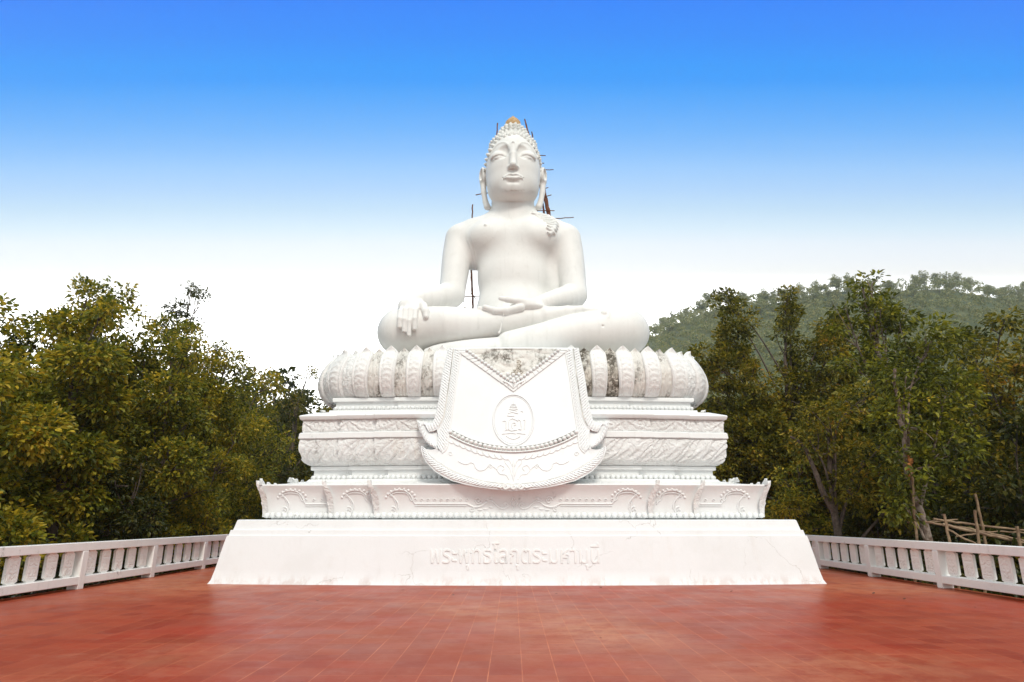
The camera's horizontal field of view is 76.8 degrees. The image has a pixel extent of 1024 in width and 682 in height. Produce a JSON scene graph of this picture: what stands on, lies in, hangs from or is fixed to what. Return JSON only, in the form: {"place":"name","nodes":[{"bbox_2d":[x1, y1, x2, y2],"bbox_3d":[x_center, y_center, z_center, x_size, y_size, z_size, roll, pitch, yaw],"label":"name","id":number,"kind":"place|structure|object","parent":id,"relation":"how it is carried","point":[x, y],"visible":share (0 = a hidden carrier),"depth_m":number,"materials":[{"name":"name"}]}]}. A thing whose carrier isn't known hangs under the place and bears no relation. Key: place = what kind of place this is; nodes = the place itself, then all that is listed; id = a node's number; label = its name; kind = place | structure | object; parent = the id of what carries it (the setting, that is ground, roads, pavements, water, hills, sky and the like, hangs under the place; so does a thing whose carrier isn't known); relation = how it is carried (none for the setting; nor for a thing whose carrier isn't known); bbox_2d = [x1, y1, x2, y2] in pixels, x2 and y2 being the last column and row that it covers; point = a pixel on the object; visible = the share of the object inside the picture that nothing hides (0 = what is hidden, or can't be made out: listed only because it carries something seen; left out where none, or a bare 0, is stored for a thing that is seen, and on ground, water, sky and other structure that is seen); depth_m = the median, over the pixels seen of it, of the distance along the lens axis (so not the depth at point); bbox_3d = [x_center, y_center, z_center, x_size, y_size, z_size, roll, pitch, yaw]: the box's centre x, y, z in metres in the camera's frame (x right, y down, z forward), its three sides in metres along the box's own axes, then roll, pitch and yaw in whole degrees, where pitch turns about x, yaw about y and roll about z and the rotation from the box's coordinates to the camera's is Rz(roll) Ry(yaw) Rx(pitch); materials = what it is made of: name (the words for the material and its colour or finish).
{"place":"outdoors","nodes":[
{"label":"outdoors","id":0,"kind":"place"},
{"bbox_2d":[0,0,1023,412],"label":"sky","id":1,"kind":"structure","parent":0,"point":[309,165],"materials":[{"name":"blue"}]},
{"bbox_2d":[11,276,1023,597],"bbox_3d":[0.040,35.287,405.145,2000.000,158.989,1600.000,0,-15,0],"label":"ground","id":2,"kind":"structure","parent":0,"point":[923,309],"depth_m":384.13,"materials":[{"name":"green plant"}]},
{"bbox_2d":[0,292,58,541],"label":"tree","id":3,"kind":"object","parent":2,"relation":"on","point":[20,474],"visible":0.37,"depth_m":17.88,"materials":[{"name":"green plant"}]},
{"bbox_2d":[1,336,62,598],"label":"tree","id":4,"kind":"object","parent":2,"relation":"on","point":[32,345],"visible":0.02,"depth_m":21.93,"materials":[{"name":"green plant"}]},
{"bbox_2d":[0,347,78,584],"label":"tree","id":5,"kind":"object","parent":2,"relation":"on","point":[11,375],"visible":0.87,"depth_m":15.48,"materials":[{"name":"green plant"}]},
{"bbox_2d":[0,295,138,593],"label":"tree","id":6,"kind":"object","parent":2,"relation":"on","point":[65,469],"visible":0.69,"depth_m":19.04,"materials":[{"name":"green plant"}]},
{"bbox_2d":[0,272,163,532],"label":"tree","id":7,"kind":"object","parent":2,"relation":"on","point":[93,290],"visible":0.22,"depth_m":22.52,"materials":[{"name":"green plant"}]},
{"bbox_2d":[48,377,143,590],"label":"tree","id":8,"kind":"object","parent":2,"relation":"on","point":[57,568],"visible":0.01,"depth_m":25.61,"materials":[{"name":"green plant"}]},
{"bbox_2d":[83,451,171,584],"bbox_3d":[-11.769,5.864,19.840,2.609,4.921,2.917,0,-15,0],"label":"shrub","id":9,"kind":"object","parent":2,"relation":"on","point":[146,505],"visible":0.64,"depth_m":19.74,"materials":[{"name":"green plant"}]},
{"bbox_2d":[89,326,219,577],"bbox_3d":[-12.607,4.211,23.255,4.400,10.043,4.822,0,-15,0],"label":"tree","id":10,"kind":"object","parent":2,"relation":"on","point":[168,413],"visible":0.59,"depth_m":23.13,"materials":[{"name":"green plant"}]},
{"bbox_2d":[110,310,241,518],"bbox_3d":[-14.257,4.359,26.566,5.247,12.084,5.461,-14,-21,42],"label":"tree","id":11,"kind":"object","parent":2,"relation":"on","point":[164,319],"visible":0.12,"depth_m":27.52,"materials":[{"name":"green plant"}]},
{"bbox_2d":[160,280,212,346],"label":"tree","id":12,"kind":"object","parent":2,"relation":"on","point":[186,315],"visible":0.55,"depth_m":30.49,"materials":[{"name":"green plant"}]},
{"bbox_2d":[167,446,232,571],"bbox_3d":[-11.721,6.742,24.329,2.500,5.583,2.536,0,-15,0],"label":"shrub","id":13,"kind":"object","parent":2,"relation":"on","point":[204,526],"visible":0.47,"depth_m":24.40,"materials":[{"name":"green plant"}]},
{"bbox_2d":[151,338,273,551],"bbox_3d":[-12.844,5.083,27.492,4.702,10.703,4.786,0,-15,0],"label":"tree","id":14,"kind":"object","parent":2,"relation":"on","point":[215,362],"visible":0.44,"depth_m":27.79,"materials":[{"name":"green plant"}]},
{"bbox_2d":[173,407,267,565],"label":"tree","id":15,"kind":"object","parent":2,"relation":"on","point":[249,455],"visible":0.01,"depth_m":33.52,"materials":[{"name":"green plant"}]},
{"bbox_2d":[193,363,296,553],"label":"tree","id":16,"kind":"object","parent":2,"relation":"on","point":[254,501],"visible":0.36,"depth_m":31.39,"materials":[{"name":"green plant"}]},
{"bbox_2d":[219,399,313,518],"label":"tree","id":17,"kind":"object","parent":2,"relation":"on","point":[249,483],"visible":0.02,"depth_m":48.98,"materials":[{"name":"green plant"}]},
{"bbox_2d":[223,365,320,515],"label":"tree","id":18,"kind":"object","parent":2,"relation":"on","point":[292,393],"visible":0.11,"depth_m":44.96,"materials":[{"name":"green plant"}]},
{"bbox_2d":[236,366,317,509],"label":"tree","id":19,"kind":"object","parent":2,"relation":"on","point":[283,371],"visible":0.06,"depth_m":62.38,"materials":[{"name":"green plant"}]},
{"bbox_2d":[248,387,313,519],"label":"tree","id":20,"kind":"object","parent":2,"relation":"on","point":[287,468],"visible":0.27,"depth_m":37.11,"materials":[{"name":"green plant"}]},
{"bbox_2d":[281,388,327,473],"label":"tree","id":21,"kind":"object","parent":2,"relation":"on","point":[320,399],"depth_m":77.57,"materials":[{"name":"green plant"}]},
{"bbox_2d":[294,402,331,481],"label":"tree","id":22,"kind":"object","parent":2,"relation":"on","point":[317,410],"visible":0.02,"depth_m":41.11,"materials":[{"name":"green plant"}]},
{"bbox_2d":[0,487,1023,598],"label":"undergrowth","id":23,"kind":"object","parent":2,"relation":"on","point":[939,528],"visible":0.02,"depth_m":20.18,"materials":[{"name":"green plant"}]},
{"bbox_2d":[658,317,664,331],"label":"tree","id":24,"kind":"object","parent":2,"relation":"on","point":[659,321],"visible":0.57,"depth_m":432.03,"materials":[{"name":"green plant"}]},
{"bbox_2d":[695,301,704,313],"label":"tree","id":25,"kind":"object","parent":2,"relation":"on","point":[701,306],"visible":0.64,"depth_m":430.40,"materials":[{"name":"green plant"}]},
{"bbox_2d":[701,292,710,310],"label":"tree","id":26,"kind":"object","parent":2,"relation":"on","point":[705,297],"visible":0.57,"depth_m":443.55,"materials":[{"name":"green plant"}]},
{"bbox_2d":[716,397,783,510],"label":"tree","id":27,"kind":"object","parent":2,"relation":"on","point":[741,445],"visible":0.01,"depth_m":40.49,"materials":[{"name":"green plant"}]},
{"bbox_2d":[761,294,768,308],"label":"tree","id":28,"kind":"object","parent":2,"relation":"on","point":[766,295],"visible":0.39,"depth_m":420.57,"materials":[{"name":"green plant"}]},
{"bbox_2d":[683,284,885,568],"bbox_3d":[12.218,4.259,30.409,9.106,14.708,6.232,-5,-16,19],"label":"tree","id":29,"kind":"object","parent":2,"relation":"on","point":[763,423],"visible":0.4,"depth_m":29.98,"materials":[{"name":"green plant"}]},
{"bbox_2d":[762,455,835,568],"bbox_3d":[10.912,7.117,24.615,2.995,5.410,3.383,0,-15,0],"label":"shrub","id":30,"kind":"object","parent":2,"relation":"on","point":[801,508],"visible":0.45,"depth_m":24.37,"materials":[{"name":"green plant"}]},
{"bbox_2d":[795,282,803,292],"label":"tree","id":31,"kind":"object","parent":2,"relation":"on","point":[796,285],"visible":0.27,"depth_m":447.81,"materials":[{"name":"green plant"}]},
{"bbox_2d":[810,279,821,289],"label":"tree","id":32,"kind":"object","parent":2,"relation":"on","point":[815,282],"visible":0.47,"depth_m":440.82,"materials":[{"name":"green plant"}]},
{"bbox_2d":[827,274,841,289],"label":"tree","id":33,"kind":"object","parent":2,"relation":"on","point":[838,281],"visible":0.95,"depth_m":438.15,"materials":[{"name":"green plant"}]},
{"bbox_2d":[832,289,841,303],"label":"tree","id":34,"kind":"object","parent":2,"relation":"on","point":[835,293],"visible":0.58,"depth_m":421.29,"materials":[{"name":"green plant"}]},
{"bbox_2d":[799,379,887,573],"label":"tree","id":35,"kind":"object","parent":2,"relation":"on","point":[833,383],"visible":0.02,"depth_m":33.22,"materials":[{"name":"green plant"}]},
{"bbox_2d":[841,273,854,283],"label":"tree","id":36,"kind":"object","parent":2,"relation":"on","point":[845,277],"visible":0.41,"depth_m":447.27,"materials":[{"name":"green plant"}]},
{"bbox_2d":[807,433,897,563],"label":"tree","id":37,"kind":"object","parent":2,"relation":"on","point":[881,524],"depth_m":46.37,"materials":[{"name":"green plant"}]},
{"bbox_2d":[776,376,932,570],"bbox_3d":[11.339,5.194,21.522,4.305,8.223,2.507,0,-15,0],"label":"tree","id":38,"kind":"object","parent":2,"relation":"on","point":[833,481],"visible":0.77,"depth_m":21.73,"materials":[{"name":"green plant"}]},
{"bbox_2d":[829,443,944,579],"bbox_3d":[12.630,6.322,22.093,3.493,5.580,2.894,0,-15,0],"label":"shrub","id":39,"kind":"object","parent":2,"relation":"on","point":[857,526],"visible":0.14,"depth_m":22.14,"materials":[{"name":"green plant"}]},
{"bbox_2d":[882,280,895,288],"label":"tree","id":40,"kind":"object","parent":2,"relation":"on","point":[888,284],"visible":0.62,"depth_m":433.88,"materials":[{"name":"green plant"}]},
{"bbox_2d":[821,269,960,582],"bbox_3d":[13.890,3.411,23.837,4.568,12.926,3.153,0,-15,0],"label":"tree","id":41,"kind":"object","parent":2,"relation":"on","point":[890,314],"visible":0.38,"depth_m":24.69,"materials":[{"name":"green plant"}]},
{"bbox_2d":[910,469,918,581],"bbox_3d":[10.657,5.673,17.188,0.648,4.553,0.131,-6,-16,20],"label":"bamboo post","id":42,"kind":"object","parent":2,"relation":"on","point":[913,510],"visible":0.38,"depth_m":17.38,"materials":[{"name":"brown wood"}]},
{"bbox_2d":[909,275,919,283],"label":"tree","id":43,"kind":"object","parent":2,"relation":"on","point":[913,277],"visible":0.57,"depth_m":447.79,"materials":[{"name":"green plant"}]},
{"bbox_2d":[918,270,928,284],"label":"tree","id":44,"kind":"object","parent":2,"relation":"on","point":[924,276],"visible":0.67,"depth_m":449.28,"materials":[{"name":"green plant"}]},
{"bbox_2d":[862,311,991,584],"bbox_3d":[11.896,3.652,18.105,3.774,9.378,2.499,0,-15,0],"label":"tree","id":45,"kind":"object","parent":2,"relation":"on","point":[935,408],"visible":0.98,"depth_m":18.24,"materials":[{"name":"green plant"}]},
{"bbox_2d":[907,519,957,522],"bbox_3d":[11.538,4.940,17.717,1.397,0.122,0.067,0,-15,0],"label":"bamboo rail","id":46,"kind":"object","parent":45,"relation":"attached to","point":[935,521],"visible":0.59,"depth_m":17.71,"materials":[{"name":"brown wood"}]},
{"bbox_2d":[929,272,941,288],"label":"tree","id":47,"kind":"object","parent":2,"relation":"on","point":[936,275],"visible":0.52,"depth_m":444.69,"materials":[{"name":"green plant"}]},
{"bbox_2d":[883,354,990,552],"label":"tree","id":48,"kind":"object","parent":2,"relation":"on","point":[934,492],"depth_m":30.45,"materials":[{"name":"green plant"}]},
{"bbox_2d":[931,276,944,292],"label":"tree","id":49,"kind":"object","parent":2,"relation":"on","point":[937,283],"visible":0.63,"depth_m":437.22,"materials":[{"name":"green plant"}]},
{"bbox_2d":[940,271,951,284],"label":"tree","id":50,"kind":"object","parent":2,"relation":"on","point":[946,274],"visible":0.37,"depth_m":449.59,"materials":[{"name":"green plant"}]},
{"bbox_2d":[942,283,951,290],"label":"tree","id":51,"kind":"object","parent":2,"relation":"on","point":[947,285],"visible":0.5,"depth_m":430.36,"materials":[{"name":"green plant"}]},
{"bbox_2d":[943,514,959,588],"bbox_3d":[10.715,5.864,15.500,0.164,3.316,0.096,0,-15,0],"label":"bamboo post","id":52,"kind":"object","parent":2,"relation":"on","point":[947,530],"visible":0.27,"depth_m":15.82,"materials":[{"name":"brown wood"}]},
{"bbox_2d":[946,278,956,286],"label":"tree","id":53,"kind":"object","parent":2,"relation":"on","point":[951,282],"visible":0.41,"depth_m":436.57,"materials":[{"name":"green plant"}]},
{"bbox_2d":[950,271,961,289],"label":"tree","id":54,"kind":"object","parent":2,"relation":"on","point":[958,277],"visible":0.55,"depth_m":448.32,"materials":[{"name":"green plant"}]},
{"bbox_2d":[898,326,1019,586],"bbox_3d":[18.353,4.981,26.220,5.416,11.362,6.002,-13,-20,38],"label":"tree","id":55,"kind":"object","parent":2,"relation":"on","point":[960,514],"visible":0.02,"depth_m":25.80,"materials":[{"name":"green plant"}]},
{"bbox_2d":[939,414,1007,542],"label":"tree","id":56,"kind":"object","parent":2,"relation":"on","point":[966,481],"visible":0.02,"depth_m":49.13,"materials":[{"name":"green plant"}]},
{"bbox_2d":[924,305,1023,557],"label":"tree","id":57,"kind":"object","parent":2,"relation":"on","point":[991,379],"visible":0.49,"depth_m":21.66,"materials":[{"name":"green plant"}]},
{"bbox_2d":[973,510,986,592],"bbox_3d":[11.339,5.818,15.512,0.274,3.406,0.112,0,-15,0],"label":"bamboo post","id":58,"kind":"object","parent":2,"relation":"on","point":[977,530],"visible":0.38,"depth_m":15.80,"materials":[{"name":"brown wood"}]},
{"bbox_2d":[949,529,998,555],"bbox_3d":[11.170,4.871,15.652,1.015,0.646,0.212,-9,-18,30],"label":"bamboo rail","id":59,"kind":"object","parent":58,"relation":"attached to","point":[955,533],"visible":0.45,"depth_m":15.70,"materials":[{"name":"brown wood"}]},
{"bbox_2d":[925,521,1023,541],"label":"bamboo rail","id":60,"kind":"object","parent":58,"relation":"attached to","point":[930,522],"visible":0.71,"depth_m":16.19,"materials":[{"name":"brown wood"}]},
{"bbox_2d":[942,523,1023,543],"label":"bamboo rail","id":61,"kind":"object","parent":58,"relation":"attached to","point":[980,533],"visible":0.9,"depth_m":15.91,"materials":[{"name":"brown wood"}]},
{"bbox_2d":[955,531,1023,536],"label":"bamboo rail","id":62,"kind":"object","parent":58,"relation":"attached to","point":[990,532],"visible":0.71,"depth_m":16.68,"materials":[{"name":"brown wood"}]},
{"bbox_2d":[974,494,986,543],"bbox_3d":[12.591,5.999,17.021,0.118,3.840,0.104,-6,-16,21],"label":"bamboo post","id":63,"kind":"object","parent":2,"relation":"on","point":[980,517],"visible":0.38,"depth_m":17.35,"materials":[{"name":"brown wood"}]},
{"bbox_2d":[933,518,1023,530],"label":"bamboo rail","id":64,"kind":"object","parent":63,"relation":"attached to","point":[972,524],"visible":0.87,"depth_m":17.42,"materials":[{"name":"brown wood"}]},
{"bbox_2d":[940,408,1023,598],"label":"shrub","id":65,"kind":"object","parent":2,"relation":"on","point":[1006,499],"visible":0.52,"depth_m":18.69,"materials":[{"name":"green plant"}]},
{"bbox_2d":[979,327,1023,484],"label":"tree","id":66,"kind":"object","parent":2,"relation":"on","point":[1008,401],"visible":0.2,"depth_m":21.97,"materials":[{"name":"green plant"}]},
{"bbox_2d":[1003,295,1013,307],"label":"tree","id":67,"kind":"object","parent":2,"relation":"on","point":[1008,301],"visible":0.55,"depth_m":405.93,"materials":[{"name":"green plant"}]},
{"bbox_2d":[1004,284,1016,294],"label":"tree","id":68,"kind":"object","parent":2,"relation":"on","point":[1009,287],"visible":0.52,"depth_m":435.19,"materials":[{"name":"green plant"}]},
{"bbox_2d":[1015,526,1021,545],"bbox_3d":[11.977,5.868,14.984,0.155,3.023,0.098,3,-16,-12],"label":"bamboo post","id":69,"kind":"object","parent":2,"relation":"on","point":[1018,536],"visible":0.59,"depth_m":15.31,"materials":[{"name":"brown wood"}]},
{"bbox_2d":[1014,288,1023,297],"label":"tree","id":70,"kind":"object","parent":2,"relation":"on","point":[1018,292],"visible":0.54,"depth_m":438.28,"materials":[{"name":"green plant"}]},
{"bbox_2d":[1015,403,1023,413],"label":"tree","id":71,"kind":"object","parent":2,"relation":"on","point":[1022,407],"depth_m":74.00,"materials":[{"name":"green plant"}]},
{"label":"terrace foundation","id":72,"kind":"structure","parent":2,"relation":"on","visible":0},
{"bbox_2d":[0,565,1023,681],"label":"deck","id":73,"kind":"structure","parent":72,"relation":"on","point":[191,625],"depth_m":9.33,"materials":[{"name":"red tile"}]},
{"bbox_2d":[0,534,228,595],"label":"balustrade","id":74,"kind":"object","parent":73,"relation":"on","point":[77,566],"visible":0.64,"depth_m":15.91,"materials":[{"name":"white concrete"}]},
{"bbox_2d":[208,519,826,585],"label":"plinth","id":75,"kind":"structure","parent":73,"relation":"on","point":[517,552],"depth_m":16.50,"materials":[{"name":"paint"}]},
{"bbox_2d":[256,345,770,518],"bbox_3d":[0.040,3.414,22.128,14.024,5.189,9.827,0,-15,0],"label":"lotus pedestal","id":76,"kind":"object","parent":75,"relation":"on","point":[569,432],"visible":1,"depth_m":18.52,"materials":[{"name":"paint"}]},
{"bbox_2d":[377,116,649,351],"bbox_3d":[0.040,-3.954,23.392,9.160,10.250,3.788,0,-15,0],"label":"buddha statue","id":77,"kind":"object","parent":76,"relation":"on","point":[518,252],"visible":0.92,"depth_m":22.35,"materials":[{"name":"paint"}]},
{"bbox_2d":[464,119,573,307],"bbox_3d":[0.299,-3.872,25.226,4.263,10.866,0.344,0,-15,0],"label":"bamboo scaffold","id":78,"kind":"object","parent":76,"relation":"on","point":[547,210],"visible":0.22,"depth_m":25.49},
{"bbox_2d":[805,535,1023,595],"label":"balustrade","id":79,"kind":"object","parent":73,"relation":"on","point":[942,564],"visible":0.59,"depth_m":15.92,"materials":[{"name":"white concrete"}]}
]}

